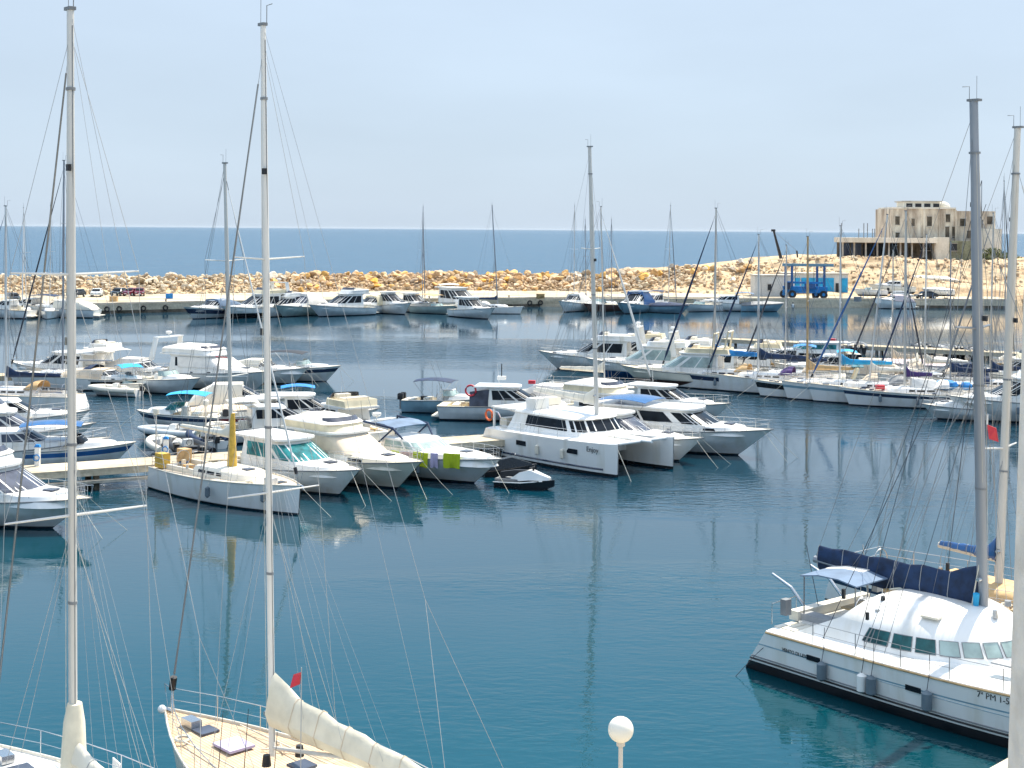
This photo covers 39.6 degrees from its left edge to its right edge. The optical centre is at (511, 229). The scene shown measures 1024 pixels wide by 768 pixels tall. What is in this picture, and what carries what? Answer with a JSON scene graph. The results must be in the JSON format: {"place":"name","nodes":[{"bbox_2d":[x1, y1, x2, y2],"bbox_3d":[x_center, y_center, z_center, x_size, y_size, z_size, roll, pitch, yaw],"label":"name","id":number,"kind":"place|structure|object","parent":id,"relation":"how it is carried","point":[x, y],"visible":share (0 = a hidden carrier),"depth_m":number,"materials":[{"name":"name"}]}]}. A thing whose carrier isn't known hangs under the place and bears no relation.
{"place":"outdoors","nodes":[
{"label":"outdoors","id":0,"kind":"place"},
{"bbox_2d":[0,290,1003,310],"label":"quay","id":1,"kind":"structure","parent":0,"point":[817,303],"depth_m":262.27,"materials":[{"name":"concrete"}]},
{"bbox_2d":[92,297,1004,303],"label":"quay kerb","id":2,"kind":"structure","parent":1,"relation":"on","point":[545,297],"depth_m":260.05,"materials":[{"name":"concrete"}]},
{"bbox_2d":[101,304,1004,313],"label":"tide line","id":3,"kind":"object","parent":1,"relation":"on","point":[184,310],"visible":0.09,"depth_m":234.39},
{"bbox_2d":[749,274,794,296],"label":"boatyard hut","id":4,"kind":"object","parent":1,"relation":"on","point":[766,281],"visible":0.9,"depth_m":272.12,"materials":[{"name":"concrete"}]},
{"bbox_2d":[780,263,833,297],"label":"lift","id":5,"kind":"object","parent":1,"relation":"on","point":[813,289],"visible":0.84,"depth_m":264.92,"materials":[{"name":"metal"}]},
{"bbox_2d":[778,272,848,292],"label":"boatyard workshop","id":6,"kind":"structure","parent":1,"relation":"on","point":[832,278],"depth_m":279.51,"materials":[{"name":"concrete"}]},
{"bbox_2d":[0,226,1023,767],"bbox_3d":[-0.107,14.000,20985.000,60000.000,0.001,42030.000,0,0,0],"label":"water","id":7,"kind":"structure","parent":0,"point":[574,614],"depth_m":61.13,"materials":[{"name":"liquid"}]},
{"bbox_2d":[0,287,40,318],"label":"motor boat","id":8,"kind":"object","parent":7,"relation":"on","point":[15,307],"visible":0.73,"depth_m":213.98,"materials":[{"name":"white plastic"}]},
{"bbox_2d":[0,197,88,409],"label":"sailing yacht","id":9,"kind":"object","parent":7,"relation":"on","point":[47,398],"visible":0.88,"depth_m":109.37,"materials":[{"name":"plastic"}]},
{"bbox_2d":[0,397,92,420],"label":"motor boat","id":10,"kind":"object","parent":7,"relation":"on","point":[22,406],"visible":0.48,"depth_m":95.10,"materials":[{"name":"white plastic"}]},
{"bbox_2d":[0,398,97,435],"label":"motor yacht","id":11,"kind":"object","parent":7,"relation":"on","point":[17,420],"visible":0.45,"depth_m":88.35,"materials":[{"name":"white plastic"}]},
{"bbox_2d":[41,205,58,318],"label":"sailing yacht","id":12,"kind":"object","parent":7,"relation":"on","point":[51,313],"visible":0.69,"depth_m":215.92,"materials":[{"name":"white plastic"}]},
{"bbox_2d":[0,408,112,458],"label":"motor yacht","id":13,"kind":"object","parent":7,"relation":"on","point":[15,438],"visible":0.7,"depth_m":81.92,"materials":[{"name":"white plastic"}]},
{"bbox_2d":[0,443,126,537],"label":"motor yacht","id":14,"kind":"object","parent":7,"relation":"on","point":[39,498],"visible":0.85,"depth_m":65.32,"materials":[{"name":"white plastic"}]},
{"bbox_2d":[24,299,104,317],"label":"motor boat","id":15,"kind":"object","parent":7,"relation":"on","point":[89,310],"visible":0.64,"depth_m":216.59,"materials":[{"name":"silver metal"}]},
{"bbox_2d":[9,341,130,372],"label":"motor boat","id":16,"kind":"object","parent":7,"relation":"on","point":[86,354],"visible":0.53,"depth_m":126.90,"materials":[{"name":"white plastic"}]},
{"bbox_2d":[7,155,136,390],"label":"sailing yacht","id":17,"kind":"object","parent":7,"relation":"on","point":[81,382],"visible":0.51,"depth_m":123.10,"materials":[{"name":"white plastic"}]},
{"bbox_2d":[19,419,146,465],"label":"motor boat","id":18,"kind":"object","parent":7,"relation":"on","point":[97,450],"visible":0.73,"depth_m":82.36,"materials":[{"name":"white plastic"}]},
{"bbox_2d":[61,367,156,384],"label":"motor yacht","id":19,"kind":"object","parent":7,"relation":"on","point":[111,377],"visible":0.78,"depth_m":120.64,"materials":[{"name":"white plastic"}]},
{"bbox_2d":[79,383,144,396],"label":"inflatable boat","id":20,"kind":"object","parent":7,"relation":"on","point":[117,389],"visible":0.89,"depth_m":117.02,"materials":[{"name":"plastic"}]},
{"bbox_2d":[105,356,169,374],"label":"motor boat","id":21,"kind":"object","parent":7,"relation":"on","point":[155,367],"visible":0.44,"depth_m":125.89,"materials":[{"name":"white plastic"}]},
{"bbox_2d":[0,0,277,767],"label":"sailing yacht","id":22,"kind":"object","parent":7,"relation":"on","point":[75,753],"visible":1,"depth_m":29.76,"materials":[{"name":"white plastic"}]},
{"bbox_2d":[125,361,206,393],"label":"motor boat","id":23,"kind":"object","parent":7,"relation":"on","point":[166,382],"visible":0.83,"depth_m":118.86,"materials":[{"name":"white plastic"}]},
{"bbox_2d":[145,434,190,455],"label":"inflatable boat","id":24,"kind":"object","parent":7,"relation":"on","point":[150,441],"visible":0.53,"depth_m":87.76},
{"bbox_2d":[137,423,210,437],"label":"inflatable boat","id":25,"kind":"object","parent":7,"relation":"on","point":[176,429],"visible":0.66,"depth_m":93.05,"materials":[{"name":"white rubber"}]},
{"bbox_2d":[121,390,228,426],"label":"motor boat","id":26,"kind":"object","parent":7,"relation":"on","point":[165,415],"visible":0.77,"depth_m":98.24,"materials":[{"name":"plastic"}]},
{"bbox_2d":[169,437,215,453],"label":"inflatable boat","id":27,"kind":"object","parent":7,"relation":"on","point":[196,444],"visible":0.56,"depth_m":86.48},
{"bbox_2d":[185,429,228,449],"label":"inflatable boat","id":28,"kind":"object","parent":7,"relation":"on","point":[220,442],"visible":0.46,"depth_m":89.85,"materials":[{"name":"rubber"}]},
{"bbox_2d":[183,298,240,318],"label":"motor boat","id":29,"kind":"object","parent":7,"relation":"on","point":[212,307],"visible":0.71,"depth_m":217.38,"materials":[{"name":"white plastic"}]},
{"bbox_2d":[137,325,289,389],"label":"motor yacht","id":30,"kind":"object","parent":7,"relation":"on","point":[180,353],"visible":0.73,"depth_m":122.37,"materials":[{"name":"white plastic"}]},
{"bbox_2d":[147,162,330,516],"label":"sailing yacht","id":31,"kind":"object","parent":7,"relation":"on","point":[183,474],"visible":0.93,"depth_m":72.71,"materials":[{"name":"plastic"}]},
{"bbox_2d":[186,382,305,406],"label":"motor boat","id":32,"kind":"object","parent":7,"relation":"on","point":[239,388],"visible":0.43,"depth_m":104.22,"materials":[{"name":"white plastic"}]},
{"bbox_2d":[222,274,289,317],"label":"motor boat","id":33,"kind":"object","parent":7,"relation":"on","point":[251,311],"visible":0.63,"depth_m":220.43,"materials":[{"name":"white plastic"}]},
{"bbox_2d":[211,383,319,443],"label":"motor boat","id":34,"kind":"object","parent":7,"relation":"on","point":[257,414],"visible":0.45,"depth_m":92.57,"materials":[{"name":"white plastic"}]},
{"bbox_2d":[257,287,300,316],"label":"motor boat","id":35,"kind":"object","parent":7,"relation":"on","point":[289,297],"visible":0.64,"depth_m":223.71,"materials":[{"name":"white plastic"}]},
{"bbox_2d":[239,358,327,384],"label":"motor yacht","id":36,"kind":"object","parent":7,"relation":"on","point":[284,373],"visible":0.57,"depth_m":126.96,"materials":[{"name":"white plastic"}]},
{"bbox_2d":[85,446,499,489],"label":"pier piles","id":37,"kind":"object","parent":7,"relation":"in","point":[96,485],"visible":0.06,"depth_m":77.33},
{"bbox_2d":[46,475,147,485],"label":"pier ledge","id":38,"kind":"object","parent":37,"relation":"attached to","point":[118,479],"visible":0.44,"depth_m":75.50,"materials":[{"name":"concrete"}]},
{"bbox_2d":[24,435,504,479],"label":"pier","id":39,"kind":"structure","parent":37,"relation":"on","point":[92,468],"depth_m":76.82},
{"bbox_2d":[276,293,327,316],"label":"motor boat","id":40,"kind":"object","parent":7,"relation":"on","point":[297,306],"visible":0.69,"depth_m":224.74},
{"bbox_2d":[236,404,374,505],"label":"motor yacht","id":41,"kind":"object","parent":7,"relation":"on","point":[336,476],"visible":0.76,"depth_m":75.41,"materials":[{"name":"white plastic"}]},
{"bbox_2d":[271,350,341,380],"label":"motor boat","id":42,"kind":"object","parent":7,"relation":"on","point":[324,372],"visible":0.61,"depth_m":129.35,"materials":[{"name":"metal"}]},
{"bbox_2d":[271,377,380,416],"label":"motor boat","id":43,"kind":"object","parent":7,"relation":"on","point":[305,401],"visible":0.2,"depth_m":96.90,"materials":[{"name":"white plastic"}]},
{"bbox_2d":[157,4,502,767],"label":"sailing yacht","id":44,"kind":"object","parent":7,"relation":"on","point":[311,736],"visible":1,"depth_m":32.95,"materials":[{"name":"white plastic"}]},
{"bbox_2d":[298,385,387,440],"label":"motor yacht","id":45,"kind":"object","parent":7,"relation":"on","point":[337,402],"visible":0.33,"depth_m":92.34,"materials":[{"name":"white plastic"}]},
{"bbox_2d":[308,281,378,316],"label":"motor boat","id":46,"kind":"object","parent":7,"relation":"on","point":[351,300],"visible":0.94,"depth_m":226.56,"materials":[{"name":"white plastic"}]},
{"bbox_2d":[281,398,452,498],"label":"motor yacht","id":47,"kind":"object","parent":7,"relation":"on","point":[335,432],"visible":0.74,"depth_m":77.91,"materials":[{"name":"white plastic"}]},
{"bbox_2d":[375,291,410,314],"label":"motor boat","id":48,"kind":"object","parent":7,"relation":"on","point":[394,302],"visible":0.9,"depth_m":232.35,"materials":[{"name":"white plastic"}]},
{"bbox_2d":[409,293,455,313],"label":"fishing boat","id":49,"kind":"object","parent":7,"relation":"on","point":[435,308],"visible":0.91,"depth_m":233.69,"materials":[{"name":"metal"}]},
{"bbox_2d":[397,361,469,412],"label":"fishing boat","id":50,"kind":"object","parent":7,"relation":"on","point":[425,404],"visible":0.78,"depth_m":107.93,"materials":[{"name":"plastic"}]},
{"bbox_2d":[361,398,507,490],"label":"motor yacht","id":51,"kind":"object","parent":7,"relation":"on","point":[443,460],"visible":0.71,"depth_m":78.81,"materials":[{"name":"white plastic"}]},
{"bbox_2d":[434,283,481,304],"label":"motor boat","id":52,"kind":"object","parent":7,"relation":"on","point":[449,292],"visible":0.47,"depth_m":244.58,"materials":[{"name":"white plastic"}]},
{"bbox_2d":[447,294,494,318],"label":"motor boat","id":53,"kind":"object","parent":7,"relation":"on","point":[471,306],"visible":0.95,"depth_m":223.53,"materials":[{"name":"white plastic"}]},
{"bbox_2d":[472,205,523,313],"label":"sailing yacht","id":54,"kind":"object","parent":7,"relation":"on","point":[502,309],"visible":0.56,"depth_m":235.52,"materials":[{"name":"white plastic"}]},
{"bbox_2d":[431,364,573,420],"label":"motor yacht","id":55,"kind":"object","parent":7,"relation":"on","point":[483,397],"visible":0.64,"depth_m":103.73,"materials":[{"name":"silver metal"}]},
{"bbox_2d":[483,452,536,476],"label":"jet ski","id":56,"kind":"object","parent":7,"relation":"on","point":[508,463],"visible":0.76,"depth_m":80.70},
{"bbox_2d":[493,466,554,489],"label":"jet ski","id":57,"kind":"object","parent":7,"relation":"on","point":[530,479],"visible":0.99,"depth_m":76.63},
{"bbox_2d":[558,293,590,311],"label":"motor boat","id":58,"kind":"object","parent":7,"relation":"on","point":[580,301],"visible":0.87,"depth_m":242.74,"materials":[{"name":"white plastic"}]},
{"bbox_2d":[478,139,673,480],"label":"catamaran","id":59,"kind":"object","parent":7,"relation":"on","point":[552,431],"visible":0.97,"depth_m":84.86,"materials":[{"name":"white plastic"}]},
{"bbox_2d":[525,415,562,430],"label":"window","id":60,"kind":"structure","parent":59,"relation":"in","point":[542,421],"depth_m":85.41,"materials":[{"name":"black glass"}]},
{"bbox_2d":[527,317,645,368],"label":"motor yacht","id":61,"kind":"object","parent":7,"relation":"on","point":[614,342],"visible":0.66,"depth_m":141.14,"materials":[{"name":"white plastic"}]},
{"bbox_2d":[537,201,656,393],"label":"sailing yacht","id":62,"kind":"object","parent":7,"relation":"on","point":[601,367],"visible":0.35,"depth_m":116.87,"materials":[{"name":"plastic"}]},
{"bbox_2d":[561,377,633,406],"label":"motor yacht","id":63,"kind":"object","parent":7,"relation":"on","point":[611,387],"visible":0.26,"depth_m":99.34,"materials":[{"name":"white plastic"}]},
{"bbox_2d":[581,316,689,378],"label":"motor yacht","id":64,"kind":"object","parent":7,"relation":"on","point":[655,348],"visible":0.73,"depth_m":133.39,"materials":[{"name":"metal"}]},
{"bbox_2d":[617,290,654,313],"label":"motor boat","id":65,"kind":"object","parent":7,"relation":"on","point":[640,301],"visible":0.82,"depth_m":240.44,"materials":[{"name":"white plastic"}]},
{"bbox_2d":[582,385,728,467],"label":"motor yacht","id":66,"kind":"object","parent":7,"relation":"on","point":[684,445],"visible":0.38,"depth_m":86.78,"materials":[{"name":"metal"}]},
{"bbox_2d":[648,302,688,313],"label":"motor boat","id":67,"kind":"object","parent":7,"relation":"on","point":[665,307],"visible":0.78,"depth_m":240.31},
{"bbox_2d":[610,330,733,385],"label":"motor yacht","id":68,"kind":"object","parent":7,"relation":"on","point":[695,356],"visible":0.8,"depth_m":126.68,"materials":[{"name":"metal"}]},
{"bbox_2d":[626,363,751,421],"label":"motor yacht","id":69,"kind":"object","parent":7,"relation":"on","point":[670,392],"visible":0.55,"depth_m":105.35,"materials":[{"name":"white plastic"}]},
{"bbox_2d":[583,377,797,459],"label":"motor yacht","id":70,"kind":"object","parent":7,"relation":"on","point":[725,437],"visible":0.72,"depth_m":89.22,"materials":[{"name":"white plastic"}]},
{"bbox_2d":[648,208,781,389],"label":"sailing yacht","id":71,"kind":"object","parent":7,"relation":"on","point":[709,382],"visible":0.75,"depth_m":125.85,"materials":[{"name":"plastic"}]},
{"bbox_2d":[693,284,753,310],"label":"motor boat","id":72,"kind":"object","parent":7,"relation":"on","point":[726,301],"visible":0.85,"depth_m":248.09,"materials":[{"name":"white plastic"}]},
{"bbox_2d":[687,229,825,393],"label":"sailing yacht","id":73,"kind":"object","parent":7,"relation":"on","point":[741,381],"visible":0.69,"depth_m":123.57,"materials":[{"name":"plastic"}]},
{"bbox_2d":[737,337,783,370],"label":"motor boat","id":74,"kind":"object","parent":7,"relation":"on","point":[753,361],"visible":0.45,"depth_m":137.16,"materials":[{"name":"white plastic"}]},
{"bbox_2d":[739,301,783,311],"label":"motor boat","id":75,"kind":"object","parent":7,"relation":"on","point":[771,306],"visible":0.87,"depth_m":247.02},
{"bbox_2d":[737,237,835,377],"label":"sailing yacht","id":76,"kind":"object","parent":7,"relation":"on","point":[797,373],"visible":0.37,"depth_m":127.46,"materials":[{"name":"plastic"}]},
{"bbox_2d":[741,231,866,397],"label":"sailing yacht","id":77,"kind":"object","parent":7,"relation":"on","point":[766,387],"visible":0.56,"depth_m":119.91,"materials":[{"name":"plastic"}]},
{"bbox_2d":[772,339,856,372],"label":"motor boat","id":78,"kind":"object","parent":7,"relation":"on","point":[798,365],"visible":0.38,"depth_m":133.64,"materials":[{"name":"white plastic"}]},
{"bbox_2d":[772,330,861,358],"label":"motor boat","id":79,"kind":"object","parent":7,"relation":"on","point":[832,346],"visible":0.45,"depth_m":152.37,"materials":[{"name":"plastic"}]},
{"bbox_2d":[767,220,908,400],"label":"sailing yacht","id":80,"kind":"object","parent":7,"relation":"on","point":[793,389],"visible":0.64,"depth_m":118.02,"materials":[{"name":"plastic"}]},
{"bbox_2d":[815,358,899,378],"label":"motor boat","id":81,"kind":"object","parent":7,"relation":"on","point":[864,371],"visible":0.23,"depth_m":129.12,"materials":[{"name":"white plastic"}]},
{"bbox_2d":[728,343,989,360],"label":"pier piles","id":82,"kind":"object","parent":7,"relation":"in","point":[876,352],"visible":0.13,"depth_m":162.18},
{"bbox_2d":[721,338,1017,356],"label":"pier","id":83,"kind":"structure","parent":82,"relation":"on","point":[878,348],"depth_m":161.12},
{"bbox_2d":[794,209,933,402],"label":"sailing yacht","id":84,"kind":"object","parent":7,"relation":"on","point":[824,392],"visible":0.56,"depth_m":116.70,"materials":[{"name":"plastic"}]},
{"bbox_2d":[736,86,1022,747],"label":"catamaran","id":85,"kind":"object","parent":7,"relation":"on","point":[927,645],"visible":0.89,"depth_m":42.59,"materials":[{"name":"plastic"}]},
{"bbox_2d":[915,637,935,655],"bbox_3d":[12.123,12.212,41.651,0.631,0.417,0.236,0,0,29],"label":"window","id":86,"kind":"structure","parent":85,"relation":"in","point":[929,645],"depth_m":41.66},
{"bbox_2d":[939,640,960,657],"bbox_3d":[12.745,12.217,41.389,0.631,0.417,0.228,0,0,19],"label":"window","id":87,"kind":"structure","parent":85,"relation":"in","point":[946,648],"depth_m":41.39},
{"bbox_2d":[961,642,983,658],"bbox_3d":[13.368,12.222,41.264,0.602,0.417,0.242,0,0,6],"label":"window","id":88,"kind":"structure","parent":85,"relation":"in","point":[971,650],"depth_m":41.26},
{"bbox_2d":[873,294,916,308],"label":"motor boat","id":89,"kind":"object","parent":7,"relation":"on","point":[886,303],"visible":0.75,"depth_m":259.64,"materials":[{"name":"white plastic"}]},
{"bbox_2d":[850,245,941,370],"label":"sailing yacht","id":90,"kind":"object","parent":7,"relation":"on","point":[894,356],"visible":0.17,"depth_m":131.15,"materials":[{"name":"plastic"}]},
{"bbox_2d":[886,282,929,381],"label":"sailing yacht","id":91,"kind":"object","parent":7,"relation":"on","point":[914,360],"visible":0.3,"depth_m":128.29,"materials":[{"name":"plastic"}]},
{"bbox_2d":[839,205,984,408],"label":"sailing yacht","id":92,"kind":"object","parent":7,"relation":"on","point":[904,395],"visible":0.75,"depth_m":113.93,"materials":[{"name":"plastic"}]},
{"bbox_2d":[824,106,1023,611],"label":"sailing yacht","id":93,"kind":"object","parent":7,"relation":"on","point":[1011,320],"visible":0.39,"depth_m":49.73,"materials":[{"name":"white metal"}]},
{"bbox_2d":[876,226,972,380],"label":"sailing yacht","id":94,"kind":"object","parent":7,"relation":"on","point":[929,359],"visible":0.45,"depth_m":126.55,"materials":[{"name":"plastic"}]},
{"bbox_2d":[907,233,1003,391],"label":"sailing yacht","id":95,"kind":"object","parent":7,"relation":"on","point":[954,368],"visible":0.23,"depth_m":119.08,"materials":[{"name":"plastic"}]},
{"bbox_2d":[919,395,997,421],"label":"motor boat","id":96,"kind":"object","parent":7,"relation":"on","point":[943,409],"visible":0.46,"depth_m":105.98,"materials":[{"name":"white plastic"}]},
{"bbox_2d":[938,213,1022,386],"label":"sailing yacht","id":97,"kind":"object","parent":7,"relation":"on","point":[999,381],"visible":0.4,"depth_m":120.46,"materials":[{"name":"plastic"}]},
{"bbox_2d":[945,369,1020,421],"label":"motor yacht","id":98,"kind":"object","parent":7,"relation":"on","point":[994,400],"visible":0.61,"depth_m":104.95,"materials":[{"name":"white plastic"}]},
{"bbox_2d":[987,181,1019,367],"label":"sailing yacht","id":99,"kind":"object","parent":7,"relation":"on","point":[1005,274],"visible":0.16,"depth_m":131.90,"materials":[{"name":"white"}]},
{"bbox_2d":[0,254,1023,306],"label":"rocky headland","id":100,"kind":"structure","parent":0,"point":[963,291],"depth_m":289.06,"materials":[{"name":"stone"}]},
{"bbox_2d":[0,255,1023,294],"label":"rubble stones","id":101,"kind":"object","parent":100,"relation":"on","point":[145,285],"visible":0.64,"depth_m":271.91,"materials":[{"name":"stone"}]},
{"bbox_2d":[277,255,1023,293],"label":"rubble stones","id":102,"kind":"object","parent":100,"relation":"on","point":[429,282],"visible":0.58,"depth_m":290.39,"materials":[{"name":"stone"}]},
{"bbox_2d":[834,223,970,260],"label":"seafront pavilion","id":103,"kind":"structure","parent":100,"relation":"on","point":[863,246],"depth_m":316.90,"materials":[{"name":"concrete"}]},
{"bbox_2d":[875,201,1001,257],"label":"derelict hotel","id":104,"kind":"structure","parent":100,"relation":"on","point":[921,215],"depth_m":322.00,"materials":[{"name":"concrete"}]},
{"bbox_2d":[0,0,1023,233],"label":"sky","id":105,"kind":"structure","parent":0,"point":[779,115],"materials":[{"name":"blue"}]},
{"bbox_2d":[991,758,1007,767],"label":"quay","id":106,"kind":"structure","parent":0,"point":[1003,764],"depth_m":34.20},
{"bbox_2d":[608,716,633,767],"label":"street lamp","id":107,"kind":"object","parent":106,"relation":"on","point":[620,730],"visible":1,"depth_m":22.09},
{"bbox_2d":[1008,296,1023,767],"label":"wall","id":108,"kind":"structure","parent":0,"point":[1016,741],"depth_m":5.95,"materials":[{"name":"paint"}]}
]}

